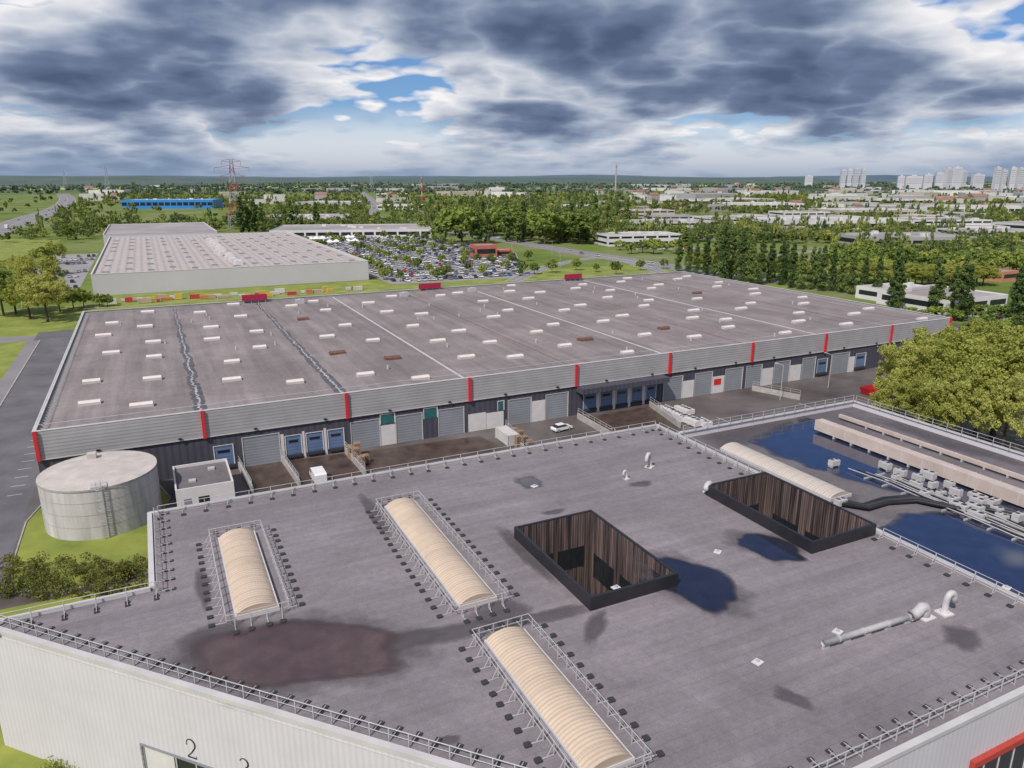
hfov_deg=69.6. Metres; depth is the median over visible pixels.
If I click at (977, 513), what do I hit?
condenser unit
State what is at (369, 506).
damp patch
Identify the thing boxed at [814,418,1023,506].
box duct
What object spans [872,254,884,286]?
tree
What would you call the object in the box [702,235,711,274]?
tree
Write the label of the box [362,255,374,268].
tree
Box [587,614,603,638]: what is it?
damp patch
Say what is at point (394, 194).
house
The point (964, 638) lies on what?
damp patch
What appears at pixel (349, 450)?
pallet stack
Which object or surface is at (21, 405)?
road
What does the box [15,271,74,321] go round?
tree
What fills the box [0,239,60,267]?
grass
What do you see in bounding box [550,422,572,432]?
parked car
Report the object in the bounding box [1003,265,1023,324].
tree
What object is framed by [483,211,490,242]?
tree
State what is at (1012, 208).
commercial building
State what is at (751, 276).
tree
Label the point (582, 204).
tree
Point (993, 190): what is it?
commercial building
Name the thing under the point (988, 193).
commercial building
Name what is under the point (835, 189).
house
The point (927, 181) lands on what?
tower block
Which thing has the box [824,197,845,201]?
commercial building
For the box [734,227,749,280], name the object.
tree
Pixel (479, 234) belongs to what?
tree
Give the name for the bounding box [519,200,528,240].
tree
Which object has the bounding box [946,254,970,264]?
tree
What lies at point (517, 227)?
tree
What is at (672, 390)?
roller door
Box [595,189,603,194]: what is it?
house
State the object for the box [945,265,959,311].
tree
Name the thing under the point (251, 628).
guard railing
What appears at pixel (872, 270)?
tree
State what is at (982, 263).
tree
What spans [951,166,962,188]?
tower block
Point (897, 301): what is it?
tree
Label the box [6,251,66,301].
tree
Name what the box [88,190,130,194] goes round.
commercial building
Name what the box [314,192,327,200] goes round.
house
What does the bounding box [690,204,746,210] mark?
commercial building
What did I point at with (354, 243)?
tree
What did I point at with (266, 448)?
roller door
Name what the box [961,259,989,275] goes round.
tree
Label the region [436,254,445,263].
tree
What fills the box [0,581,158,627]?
guard railing
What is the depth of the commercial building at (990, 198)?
1447.41 m
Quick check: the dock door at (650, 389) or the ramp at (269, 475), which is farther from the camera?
the dock door at (650, 389)
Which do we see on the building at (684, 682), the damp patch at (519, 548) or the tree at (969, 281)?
the damp patch at (519, 548)
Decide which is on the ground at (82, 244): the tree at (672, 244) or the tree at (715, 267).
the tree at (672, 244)
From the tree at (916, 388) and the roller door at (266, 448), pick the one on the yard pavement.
the tree at (916, 388)
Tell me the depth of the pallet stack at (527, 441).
135.68 m
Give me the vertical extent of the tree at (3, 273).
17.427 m
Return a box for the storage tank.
[35,450,162,540]
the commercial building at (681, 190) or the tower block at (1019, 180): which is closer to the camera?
the commercial building at (681, 190)
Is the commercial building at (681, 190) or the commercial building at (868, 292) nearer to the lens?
the commercial building at (868, 292)
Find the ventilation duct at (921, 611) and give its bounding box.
[821,602,936,649]
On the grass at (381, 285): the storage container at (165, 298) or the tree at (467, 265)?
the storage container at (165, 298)
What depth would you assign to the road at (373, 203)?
496.19 m
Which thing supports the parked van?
on the ramp at (336, 464)
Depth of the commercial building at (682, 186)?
3398.86 m
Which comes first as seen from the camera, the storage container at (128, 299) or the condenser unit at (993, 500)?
the condenser unit at (993, 500)
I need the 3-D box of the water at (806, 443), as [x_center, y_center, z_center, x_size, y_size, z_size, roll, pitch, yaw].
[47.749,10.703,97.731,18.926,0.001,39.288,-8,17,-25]
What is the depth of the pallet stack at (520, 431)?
138.71 m
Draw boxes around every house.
[110,193,120,199]
[172,458,234,506]
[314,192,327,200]
[386,191,396,197]
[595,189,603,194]
[633,190,644,194]
[647,192,659,200]
[750,188,760,191]
[789,200,802,202]
[828,187,840,192]
[850,203,863,207]
[934,196,954,203]
[956,195,969,204]
[968,193,987,204]
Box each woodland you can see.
[0,189,1023,213]
[0,199,1023,265]
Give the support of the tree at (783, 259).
on the ground at (82, 244)
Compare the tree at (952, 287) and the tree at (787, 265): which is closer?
the tree at (952, 287)
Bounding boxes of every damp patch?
[186,624,237,655]
[194,620,411,689]
[197,573,209,603]
[363,500,386,529]
[388,631,428,649]
[423,621,505,640]
[441,736,456,743]
[475,603,526,626]
[500,607,580,627]
[505,534,545,573]
[544,509,560,513]
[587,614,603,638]
[632,481,648,485]
[645,557,736,602]
[738,534,798,551]
[778,689,809,706]
[947,628,976,647]
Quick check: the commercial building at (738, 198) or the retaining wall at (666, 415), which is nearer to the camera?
the retaining wall at (666, 415)
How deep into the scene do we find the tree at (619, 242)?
502.06 m
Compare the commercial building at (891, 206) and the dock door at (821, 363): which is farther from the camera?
the commercial building at (891, 206)
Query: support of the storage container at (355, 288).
on the grass at (381, 285)
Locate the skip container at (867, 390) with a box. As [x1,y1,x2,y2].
[860,385,890,395]
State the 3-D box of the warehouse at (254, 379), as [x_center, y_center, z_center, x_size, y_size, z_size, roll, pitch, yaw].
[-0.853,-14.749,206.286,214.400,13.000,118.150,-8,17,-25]
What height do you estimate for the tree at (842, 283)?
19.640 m
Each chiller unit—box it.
[657,404,677,410]
[667,409,685,422]
[674,404,694,414]
[683,414,703,427]
[698,417,712,426]
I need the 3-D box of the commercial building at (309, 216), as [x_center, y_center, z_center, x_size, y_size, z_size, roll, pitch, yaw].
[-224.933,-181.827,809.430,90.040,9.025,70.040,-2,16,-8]
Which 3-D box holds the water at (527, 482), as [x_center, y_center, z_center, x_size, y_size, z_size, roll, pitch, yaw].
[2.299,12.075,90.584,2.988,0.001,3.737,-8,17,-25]
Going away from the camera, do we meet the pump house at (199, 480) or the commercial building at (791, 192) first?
the pump house at (199, 480)
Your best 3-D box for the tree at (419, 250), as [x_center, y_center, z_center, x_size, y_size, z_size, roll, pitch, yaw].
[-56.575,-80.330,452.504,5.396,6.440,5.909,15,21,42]
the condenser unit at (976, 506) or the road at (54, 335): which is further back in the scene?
the road at (54, 335)
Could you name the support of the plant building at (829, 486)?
on the ground at (82, 244)
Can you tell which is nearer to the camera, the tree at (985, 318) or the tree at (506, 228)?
the tree at (985, 318)
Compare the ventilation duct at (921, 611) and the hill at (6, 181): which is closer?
the ventilation duct at (921, 611)
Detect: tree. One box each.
[0,258,13,268]
[0,268,14,315]
[0,271,30,313]
[0,272,50,318]
[4,254,34,270]
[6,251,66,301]
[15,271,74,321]
[26,245,57,261]
[44,240,67,255]
[44,280,75,311]
[57,223,75,239]
[65,287,82,308]
[73,287,91,306]
[90,293,105,306]
[102,294,113,304]
[236,196,245,232]
[242,194,252,232]
[250,199,258,231]
[257,202,266,231]
[282,206,287,224]
[286,200,294,224]
[293,204,300,224]
[312,202,319,222]
[319,239,326,244]
[325,232,332,237]
[337,235,345,244]
[350,240,357,249]
[356,241,365,249]
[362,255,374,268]
[365,245,373,254]
[372,259,383,272]
[374,247,382,256]
[377,267,389,275]
[379,230,387,236]
[382,250,390,259]
[386,266,393,273]
[388,240,397,246]
[392,254,399,260]
[394,271,403,281]
[396,243,405,252]
[401,255,410,266]
[402,236,409,241]
[406,244,415,254]
[410,238,418,243]
[412,257,422,270]
[416,248,424,258]
[418,239,426,245]
[420,232,428,238]
[424,263,433,272]
[428,218,458,240]
[428,241,436,251]
[429,235,437,241]
[429,268,440,276]
[435,203,484,241]
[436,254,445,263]
[437,266,447,277]
[438,236,447,243]
[438,244,446,253]
[444,265,452,272]
[447,238,456,244]
[456,197,465,238]
[460,247,469,255]
[460,254,468,260]
[463,262,472,271]
[466,196,474,237]
[472,207,484,242]
[472,253,481,261]
[477,263,488,272]
[481,201,485,228]
[481,207,503,235]
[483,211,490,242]
[485,253,496,262]
[491,209,524,230]
[499,259,510,268]
[501,198,511,241]
[501,204,524,234]
[507,252,516,260]
[513,210,522,242]
[515,207,536,226]
[517,260,528,269]
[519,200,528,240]
[523,250,533,257]
[527,210,563,243]
[528,224,549,240]
[529,262,539,273]
[544,258,557,268]
[550,215,566,241]
[560,208,602,243]
[562,213,568,241]
[567,199,573,212]
[571,257,581,266]
[580,197,584,209]
[582,211,590,241]
[591,209,599,233]
[592,194,599,217]
[593,263,599,269]
[599,219,613,225]
[605,203,610,219]
[609,261,621,269]
[614,221,618,233]
[614,240,625,246]
[615,200,620,215]
[618,220,632,226]
[623,197,631,219]
[625,242,637,253]
[635,239,651,252]
[635,259,645,266]
[644,237,664,253]
[659,259,668,265]
[662,243,670,248]
[667,239,684,248]
[674,235,683,270]
[684,239,692,271]
[692,241,701,273]
[692,249,721,263]
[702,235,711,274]
[709,232,720,275]
[717,225,731,278]
[725,226,739,279]
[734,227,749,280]
[743,233,752,275]
[745,238,757,282]
[752,253,766,268]
[754,237,768,284]
[758,255,781,277]
[766,241,776,282]
[774,238,788,284]
[780,241,790,279]
[786,243,798,287]
[795,245,807,289]
[795,262,826,281]
[806,246,817,289]
[813,247,821,285]
[816,245,828,290]
[826,249,846,263]
[826,264,860,279]
[827,248,839,290]
[828,242,851,252]
[836,247,849,292]
[846,251,858,293]
[846,262,869,283]
[847,245,866,256]
[848,246,866,258]
[850,249,870,261]
[857,253,875,263]
[857,262,883,283]
[859,257,869,284]
[863,261,895,278]
[866,244,881,250]
[869,247,893,258]
[869,255,888,263]
[869,371,924,416]
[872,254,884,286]
[872,337,951,418]
[875,353,917,409]
[880,259,895,282]
[883,250,904,259]
[885,245,905,306]
[892,262,906,307]
[893,370,967,430]
[894,247,916,262]
[898,263,924,281]
[900,306,918,310]
[901,323,974,351]
[902,331,1019,430]
[905,264,933,283]
[910,252,915,263]
[911,264,940,284]
[914,255,935,265]
[916,373,980,428]
[922,249,940,258]
[924,306,945,314]
[926,256,944,309]
[928,254,939,263]
[928,263,957,279]
[935,271,946,304]
[938,363,1016,437]
[940,306,955,316]
[941,254,956,265]
[941,325,1023,438]
[944,316,1011,358]
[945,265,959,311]
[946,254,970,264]
[948,261,987,277]
[952,253,971,319]
[955,248,984,260]
[955,310,966,320]
[957,264,977,321]
[959,252,979,263]
[959,314,1008,340]
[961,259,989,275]
[964,304,984,319]
[965,261,996,282]
[970,334,1023,415]
[971,372,1023,446]
[974,303,999,317]
[978,264,1002,285]
[984,250,1011,262]
[988,258,1006,267]
[992,304,1008,318]
[1001,258,1016,268]
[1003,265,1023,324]
[1005,313,1023,328]
[1007,251,1023,271]
[1008,254,1021,269]
[1011,284,1023,327]
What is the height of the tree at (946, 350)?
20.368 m
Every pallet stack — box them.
[347,445,354,459]
[352,446,359,462]
[353,441,360,454]
[357,455,365,465]
[361,453,369,463]
[514,435,522,447]
[516,429,523,434]
[521,435,527,444]
[525,439,533,445]
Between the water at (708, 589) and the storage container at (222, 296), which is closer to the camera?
the water at (708, 589)
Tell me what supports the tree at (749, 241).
on the ground at (82, 244)
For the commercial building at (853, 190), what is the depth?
2452.96 m
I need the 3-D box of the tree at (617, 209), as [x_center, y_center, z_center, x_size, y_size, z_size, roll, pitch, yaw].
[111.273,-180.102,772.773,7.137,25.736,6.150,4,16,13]
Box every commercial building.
[79,194,104,200]
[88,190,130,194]
[121,198,222,208]
[219,191,245,195]
[233,199,274,203]
[264,194,285,201]
[266,214,348,221]
[269,224,431,237]
[295,201,369,205]
[299,188,321,191]
[326,188,349,190]
[374,188,403,191]
[376,197,410,202]
[377,203,422,209]
[427,186,457,188]
[437,191,480,196]
[470,243,496,256]
[481,191,500,195]
[489,187,504,189]
[491,192,515,197]
[497,248,512,255]
[516,192,530,195]
[593,231,681,245]
[598,200,662,204]
[620,208,674,217]
[620,218,717,227]
[629,195,675,200]
[643,214,694,218]
[647,188,669,190]
[664,191,684,193]
[666,198,730,204]
[667,190,691,192]
[669,185,690,187]
[670,193,735,198]
[677,188,691,189]
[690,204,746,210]
[692,215,770,224]
[699,188,744,192]
[704,197,774,201]
[712,201,804,209]
[731,213,778,216]
[743,192,765,195]
[747,216,913,228]
[748,190,798,194]
[768,210,831,216]
[780,226,807,230]
[806,215,859,216]
[808,194,856,198]
[808,207,921,216]
[811,196,878,200]
[815,191,838,193]
[815,202,886,206]
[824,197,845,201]
[825,189,864,192]
[833,231,976,247]
[840,188,874,189]
[842,193,867,195]
[846,198,933,202]
[855,282,925,300]
[863,205,916,208]
[865,191,889,194]
[874,203,964,205]
[876,284,1007,313]
[883,216,991,227]
[886,195,928,198]
[887,196,925,197]
[895,190,932,192]
[896,214,969,216]
[900,192,939,198]
[910,211,986,215]
[925,205,1023,212]
[927,190,978,195]
[935,227,1023,241]
[955,196,1013,202]
[957,224,1009,227]
[958,192,1012,195]
[976,190,1010,191]
[981,268,1018,281]
[992,221,1023,228]
[996,203,1023,205]
[1013,192,1023,195]
[1016,198,1023,202]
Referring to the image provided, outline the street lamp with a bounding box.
[775,363,783,398]
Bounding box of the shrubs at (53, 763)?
[38,755,75,767]
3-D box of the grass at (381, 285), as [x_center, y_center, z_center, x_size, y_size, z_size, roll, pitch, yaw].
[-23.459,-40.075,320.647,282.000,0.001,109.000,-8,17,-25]
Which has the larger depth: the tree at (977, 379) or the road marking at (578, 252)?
the road marking at (578, 252)
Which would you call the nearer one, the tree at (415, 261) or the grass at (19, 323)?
the grass at (19, 323)
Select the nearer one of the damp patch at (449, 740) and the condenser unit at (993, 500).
the damp patch at (449, 740)
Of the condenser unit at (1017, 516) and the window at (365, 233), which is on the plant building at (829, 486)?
the condenser unit at (1017, 516)
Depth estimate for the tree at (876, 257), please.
374.03 m
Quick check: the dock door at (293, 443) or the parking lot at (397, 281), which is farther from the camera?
the parking lot at (397, 281)
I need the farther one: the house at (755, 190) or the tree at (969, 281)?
the house at (755, 190)
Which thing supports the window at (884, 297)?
in the commercial building at (917, 298)
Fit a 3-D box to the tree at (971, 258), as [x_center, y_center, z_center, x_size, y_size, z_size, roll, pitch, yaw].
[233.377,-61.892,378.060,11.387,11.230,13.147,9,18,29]
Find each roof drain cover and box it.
[713,549,721,553]
[751,658,763,665]
[832,628,843,634]
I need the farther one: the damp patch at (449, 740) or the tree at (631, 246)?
the tree at (631, 246)
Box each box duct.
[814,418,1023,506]
[838,414,1023,480]
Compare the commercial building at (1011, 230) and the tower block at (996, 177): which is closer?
the commercial building at (1011, 230)
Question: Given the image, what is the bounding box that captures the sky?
[0,0,1023,176]
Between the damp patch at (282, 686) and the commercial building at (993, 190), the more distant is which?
the commercial building at (993, 190)
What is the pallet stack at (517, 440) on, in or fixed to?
on the yard pavement
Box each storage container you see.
[124,297,132,301]
[138,297,150,303]
[157,294,166,298]
[160,297,171,299]
[174,294,182,298]
[189,294,199,298]
[200,295,208,298]
[217,295,228,297]
[229,292,237,295]
[270,291,279,294]
[274,288,284,292]
[286,291,296,294]
[305,289,312,293]
[313,289,322,293]
[353,286,362,290]
[495,425,519,446]
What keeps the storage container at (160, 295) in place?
on the grass at (381, 285)
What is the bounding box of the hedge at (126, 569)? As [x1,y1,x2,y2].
[0,550,148,600]
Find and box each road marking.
[363,193,775,280]
[508,257,661,279]
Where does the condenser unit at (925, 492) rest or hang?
on the plant building at (829, 486)
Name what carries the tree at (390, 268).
on the ground at (82, 244)
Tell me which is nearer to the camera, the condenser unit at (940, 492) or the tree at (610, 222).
the condenser unit at (940, 492)
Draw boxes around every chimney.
[421,174,422,200]
[614,164,616,197]
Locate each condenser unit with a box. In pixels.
[828,458,840,467]
[833,497,847,506]
[878,460,892,471]
[891,473,901,481]
[893,467,907,477]
[909,479,922,488]
[911,472,925,482]
[919,489,933,496]
[920,468,937,480]
[927,480,938,488]
[935,489,946,496]
[943,479,955,487]
[947,495,960,500]
[948,486,963,497]
[949,500,970,513]
[965,501,985,512]
[967,491,988,499]
[967,508,987,521]
[968,495,986,504]
[986,497,1000,504]
[990,504,1004,511]
[994,511,1009,521]
[1011,511,1023,522]
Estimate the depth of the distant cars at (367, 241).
501.59 m
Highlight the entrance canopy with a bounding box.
[969,732,1023,767]
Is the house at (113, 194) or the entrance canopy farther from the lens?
the house at (113, 194)
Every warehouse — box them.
[31,269,952,480]
[90,231,368,294]
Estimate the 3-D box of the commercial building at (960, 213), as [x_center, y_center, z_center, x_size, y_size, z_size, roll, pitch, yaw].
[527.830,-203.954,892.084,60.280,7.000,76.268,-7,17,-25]
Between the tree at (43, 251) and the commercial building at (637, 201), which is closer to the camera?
the tree at (43, 251)
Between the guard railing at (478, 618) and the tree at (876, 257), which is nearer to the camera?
the guard railing at (478, 618)
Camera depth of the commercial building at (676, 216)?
796.83 m
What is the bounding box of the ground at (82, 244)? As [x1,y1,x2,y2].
[0,182,1023,324]
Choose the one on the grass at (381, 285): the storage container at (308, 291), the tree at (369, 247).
the storage container at (308, 291)
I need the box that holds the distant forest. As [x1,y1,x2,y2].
[0,181,1006,193]
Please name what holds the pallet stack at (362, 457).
on the yard pavement
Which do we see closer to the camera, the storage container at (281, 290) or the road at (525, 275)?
the storage container at (281, 290)
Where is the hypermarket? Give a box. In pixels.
[103,222,216,245]
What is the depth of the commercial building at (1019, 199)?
1329.86 m
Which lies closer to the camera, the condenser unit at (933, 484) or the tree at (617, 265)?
the condenser unit at (933, 484)
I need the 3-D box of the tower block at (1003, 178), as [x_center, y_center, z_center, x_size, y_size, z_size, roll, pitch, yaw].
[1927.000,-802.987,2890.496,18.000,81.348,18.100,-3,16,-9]
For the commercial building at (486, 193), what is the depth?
1896.26 m
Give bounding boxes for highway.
[0,194,75,235]
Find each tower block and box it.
[804,175,812,185]
[839,169,846,187]
[846,168,852,185]
[851,168,859,186]
[859,168,866,187]
[896,175,904,187]
[903,175,922,189]
[922,173,933,188]
[934,171,943,185]
[942,167,953,188]
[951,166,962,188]
[960,170,967,186]
[969,173,984,188]
[991,166,1001,189]
[998,169,1007,189]
[1006,166,1017,189]
[1014,167,1023,188]
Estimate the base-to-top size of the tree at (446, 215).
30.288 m
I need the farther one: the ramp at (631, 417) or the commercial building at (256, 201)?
the commercial building at (256, 201)
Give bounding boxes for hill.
[0,176,297,186]
[82,174,1007,181]
[182,178,838,183]
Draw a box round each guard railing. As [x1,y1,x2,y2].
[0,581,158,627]
[0,615,544,767]
[153,507,175,592]
[157,421,661,519]
[196,520,304,634]
[365,491,519,623]
[458,613,664,767]
[651,423,760,474]
[683,395,854,429]
[786,660,1023,767]
[856,396,1023,449]
[871,528,1023,607]
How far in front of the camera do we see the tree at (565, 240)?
564.28 m
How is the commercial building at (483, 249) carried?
on the parking lot at (397, 281)
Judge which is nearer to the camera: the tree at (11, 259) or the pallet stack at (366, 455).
the pallet stack at (366, 455)
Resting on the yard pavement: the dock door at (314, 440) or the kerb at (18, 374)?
the kerb at (18, 374)
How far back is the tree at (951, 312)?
255.01 m
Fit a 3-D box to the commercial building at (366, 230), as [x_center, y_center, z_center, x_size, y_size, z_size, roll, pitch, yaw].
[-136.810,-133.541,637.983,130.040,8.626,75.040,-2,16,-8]
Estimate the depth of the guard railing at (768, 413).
113.43 m
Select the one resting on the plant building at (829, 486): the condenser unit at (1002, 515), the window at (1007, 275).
the condenser unit at (1002, 515)
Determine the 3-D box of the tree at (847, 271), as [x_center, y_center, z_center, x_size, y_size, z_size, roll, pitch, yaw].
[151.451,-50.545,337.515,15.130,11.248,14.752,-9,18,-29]
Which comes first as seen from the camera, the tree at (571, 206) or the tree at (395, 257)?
the tree at (395, 257)
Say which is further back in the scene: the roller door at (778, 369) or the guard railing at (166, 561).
the roller door at (778, 369)
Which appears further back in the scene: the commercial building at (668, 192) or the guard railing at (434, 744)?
the commercial building at (668, 192)
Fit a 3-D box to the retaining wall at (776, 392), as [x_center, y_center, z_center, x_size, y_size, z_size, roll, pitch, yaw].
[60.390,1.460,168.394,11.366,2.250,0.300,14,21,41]
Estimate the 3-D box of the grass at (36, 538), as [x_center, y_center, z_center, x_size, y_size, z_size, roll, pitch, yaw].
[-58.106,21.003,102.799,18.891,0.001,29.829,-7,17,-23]
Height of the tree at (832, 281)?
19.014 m
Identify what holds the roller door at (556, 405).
in the warehouse at (254, 379)
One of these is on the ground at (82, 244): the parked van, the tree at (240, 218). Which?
the tree at (240, 218)
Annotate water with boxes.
[196,621,394,685]
[519,478,540,487]
[654,558,735,612]
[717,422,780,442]
[739,534,804,560]
[754,416,1022,518]
[881,512,1023,595]
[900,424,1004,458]
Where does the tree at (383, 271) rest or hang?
on the grass at (381, 285)
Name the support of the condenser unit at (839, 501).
on the plant building at (829, 486)
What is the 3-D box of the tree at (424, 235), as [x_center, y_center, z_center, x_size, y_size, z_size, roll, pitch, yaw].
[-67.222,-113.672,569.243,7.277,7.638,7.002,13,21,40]
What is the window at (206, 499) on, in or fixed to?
in the pump house at (199, 480)
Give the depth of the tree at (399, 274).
351.16 m
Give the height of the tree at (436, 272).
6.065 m
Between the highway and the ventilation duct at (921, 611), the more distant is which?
the highway
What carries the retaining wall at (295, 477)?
on the yard pavement
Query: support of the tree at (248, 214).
on the ground at (82, 244)
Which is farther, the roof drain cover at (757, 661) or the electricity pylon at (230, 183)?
the electricity pylon at (230, 183)
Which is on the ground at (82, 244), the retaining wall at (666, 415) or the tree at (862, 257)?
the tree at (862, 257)
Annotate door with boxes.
[184,498,191,504]
[213,443,234,467]
[241,432,281,466]
[284,434,302,457]
[305,431,324,454]
[327,428,344,451]
[350,418,380,448]
[395,412,422,443]
[438,406,464,436]
[508,397,531,425]
[545,391,568,419]
[583,393,596,411]
[600,391,612,408]
[616,388,628,406]
[631,386,642,403]
[645,384,656,401]
[662,375,682,401]
[694,371,712,395]
[724,367,743,391]
[745,364,762,387]
[773,360,790,383]
[800,356,816,379]
[816,358,827,374]
[830,352,849,374]
[854,352,866,368]
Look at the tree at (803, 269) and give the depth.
324.35 m
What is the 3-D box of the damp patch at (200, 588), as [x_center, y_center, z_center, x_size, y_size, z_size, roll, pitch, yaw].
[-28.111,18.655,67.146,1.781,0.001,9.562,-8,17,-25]
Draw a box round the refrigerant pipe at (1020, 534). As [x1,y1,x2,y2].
[848,468,1023,540]
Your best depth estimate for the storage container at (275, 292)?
312.96 m
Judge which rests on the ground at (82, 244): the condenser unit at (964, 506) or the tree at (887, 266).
the tree at (887, 266)
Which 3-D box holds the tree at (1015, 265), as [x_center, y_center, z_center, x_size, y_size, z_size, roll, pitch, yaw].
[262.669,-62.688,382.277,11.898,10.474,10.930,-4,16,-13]
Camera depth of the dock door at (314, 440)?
130.97 m
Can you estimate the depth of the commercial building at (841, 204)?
1256.54 m
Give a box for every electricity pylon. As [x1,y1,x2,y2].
[98,166,111,189]
[214,159,248,229]
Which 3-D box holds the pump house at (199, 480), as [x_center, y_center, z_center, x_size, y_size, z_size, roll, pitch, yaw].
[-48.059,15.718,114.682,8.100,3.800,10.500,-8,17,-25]
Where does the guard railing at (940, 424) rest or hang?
on the plant building at (829, 486)
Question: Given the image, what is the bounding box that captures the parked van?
[309,466,326,482]
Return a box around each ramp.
[244,462,297,491]
[287,454,362,484]
[361,436,503,471]
[587,406,677,431]
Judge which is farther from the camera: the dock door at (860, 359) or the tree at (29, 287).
the tree at (29, 287)
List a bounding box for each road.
[0,338,70,587]
[33,330,73,340]
[360,192,789,282]
[506,257,665,281]
[700,249,828,271]
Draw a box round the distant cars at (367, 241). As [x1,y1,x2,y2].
[17,199,729,268]
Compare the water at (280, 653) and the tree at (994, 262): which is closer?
the water at (280, 653)
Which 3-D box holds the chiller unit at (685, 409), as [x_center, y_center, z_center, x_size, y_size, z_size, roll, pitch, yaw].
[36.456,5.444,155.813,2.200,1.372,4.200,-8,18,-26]
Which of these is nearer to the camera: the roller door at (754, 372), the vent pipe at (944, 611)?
the vent pipe at (944, 611)
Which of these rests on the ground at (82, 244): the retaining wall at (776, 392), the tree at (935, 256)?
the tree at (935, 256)
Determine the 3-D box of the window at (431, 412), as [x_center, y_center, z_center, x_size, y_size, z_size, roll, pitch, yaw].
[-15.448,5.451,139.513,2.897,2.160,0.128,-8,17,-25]
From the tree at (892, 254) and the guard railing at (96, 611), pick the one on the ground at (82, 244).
the tree at (892, 254)
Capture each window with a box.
[175,758,203,767]
[198,495,209,502]
[306,233,315,235]
[318,232,327,235]
[341,232,350,234]
[364,232,373,234]
[380,412,394,424]
[423,406,437,418]
[477,249,495,253]
[497,251,511,253]
[497,400,503,410]
[839,237,854,242]
[859,289,876,296]
[882,294,943,307]
[913,240,923,243]
[975,300,987,306]
[990,298,1005,304]
[995,224,1023,228]
[1004,274,1016,278]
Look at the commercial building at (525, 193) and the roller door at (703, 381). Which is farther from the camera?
the commercial building at (525, 193)
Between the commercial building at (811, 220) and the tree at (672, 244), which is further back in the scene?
the commercial building at (811, 220)
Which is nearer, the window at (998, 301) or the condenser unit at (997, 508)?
the condenser unit at (997, 508)
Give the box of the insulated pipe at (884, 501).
[835,494,1015,516]
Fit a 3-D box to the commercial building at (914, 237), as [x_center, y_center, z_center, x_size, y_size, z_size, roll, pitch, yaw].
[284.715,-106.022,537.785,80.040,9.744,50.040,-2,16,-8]
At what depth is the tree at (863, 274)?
310.99 m
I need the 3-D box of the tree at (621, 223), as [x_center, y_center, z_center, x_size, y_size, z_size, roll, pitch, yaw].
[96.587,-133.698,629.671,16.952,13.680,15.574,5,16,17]
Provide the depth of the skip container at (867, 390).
168.30 m
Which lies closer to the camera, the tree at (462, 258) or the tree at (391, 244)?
the tree at (462, 258)
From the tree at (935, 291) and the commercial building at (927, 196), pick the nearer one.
the tree at (935, 291)
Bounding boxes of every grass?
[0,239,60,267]
[0,304,175,767]
[13,487,168,589]
[91,265,789,310]
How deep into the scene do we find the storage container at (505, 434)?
137.66 m
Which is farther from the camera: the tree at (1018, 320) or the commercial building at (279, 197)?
the commercial building at (279, 197)
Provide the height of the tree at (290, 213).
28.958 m
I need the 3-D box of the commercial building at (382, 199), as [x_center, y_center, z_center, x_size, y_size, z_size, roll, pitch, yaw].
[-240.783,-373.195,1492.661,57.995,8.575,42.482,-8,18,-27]
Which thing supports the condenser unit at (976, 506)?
on the plant building at (829, 486)
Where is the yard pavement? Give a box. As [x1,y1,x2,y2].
[0,323,1023,609]
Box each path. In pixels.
[0,336,35,342]
[0,340,38,402]
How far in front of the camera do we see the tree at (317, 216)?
689.76 m
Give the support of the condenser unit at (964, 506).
on the plant building at (829, 486)
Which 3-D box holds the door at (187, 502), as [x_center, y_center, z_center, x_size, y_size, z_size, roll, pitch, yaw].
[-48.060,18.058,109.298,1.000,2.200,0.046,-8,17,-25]
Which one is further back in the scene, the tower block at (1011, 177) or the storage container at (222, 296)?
the tower block at (1011, 177)
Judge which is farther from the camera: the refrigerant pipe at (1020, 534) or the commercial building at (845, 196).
the commercial building at (845, 196)
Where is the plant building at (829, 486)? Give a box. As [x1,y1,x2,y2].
[678,400,1023,597]
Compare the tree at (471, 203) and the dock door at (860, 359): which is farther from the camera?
the tree at (471, 203)
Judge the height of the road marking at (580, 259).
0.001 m
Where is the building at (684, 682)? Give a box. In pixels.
[0,424,1023,767]
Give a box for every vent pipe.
[622,470,629,479]
[644,452,654,468]
[703,480,712,492]
[934,590,957,617]
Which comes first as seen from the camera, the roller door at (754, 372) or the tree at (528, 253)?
the roller door at (754, 372)
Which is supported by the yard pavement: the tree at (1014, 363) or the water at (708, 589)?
the tree at (1014, 363)
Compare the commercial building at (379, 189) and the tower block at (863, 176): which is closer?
the commercial building at (379, 189)
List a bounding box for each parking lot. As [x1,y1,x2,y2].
[31,253,97,290]
[323,238,518,283]
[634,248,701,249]
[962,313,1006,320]
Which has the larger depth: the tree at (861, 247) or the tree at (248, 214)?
the tree at (248, 214)
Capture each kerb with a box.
[0,340,39,405]
[11,485,170,591]
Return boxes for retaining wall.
[238,456,253,492]
[281,450,300,485]
[344,444,365,473]
[506,420,524,446]
[577,408,611,432]
[649,397,680,427]
[752,381,800,399]
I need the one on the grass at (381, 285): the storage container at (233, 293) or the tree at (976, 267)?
the storage container at (233, 293)
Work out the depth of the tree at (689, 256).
382.51 m
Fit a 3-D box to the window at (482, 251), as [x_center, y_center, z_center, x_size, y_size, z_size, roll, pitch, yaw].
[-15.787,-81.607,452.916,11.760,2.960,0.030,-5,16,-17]
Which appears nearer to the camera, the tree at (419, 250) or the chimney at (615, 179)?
the tree at (419, 250)
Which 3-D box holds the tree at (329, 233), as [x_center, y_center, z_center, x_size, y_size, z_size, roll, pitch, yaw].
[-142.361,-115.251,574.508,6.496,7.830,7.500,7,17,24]

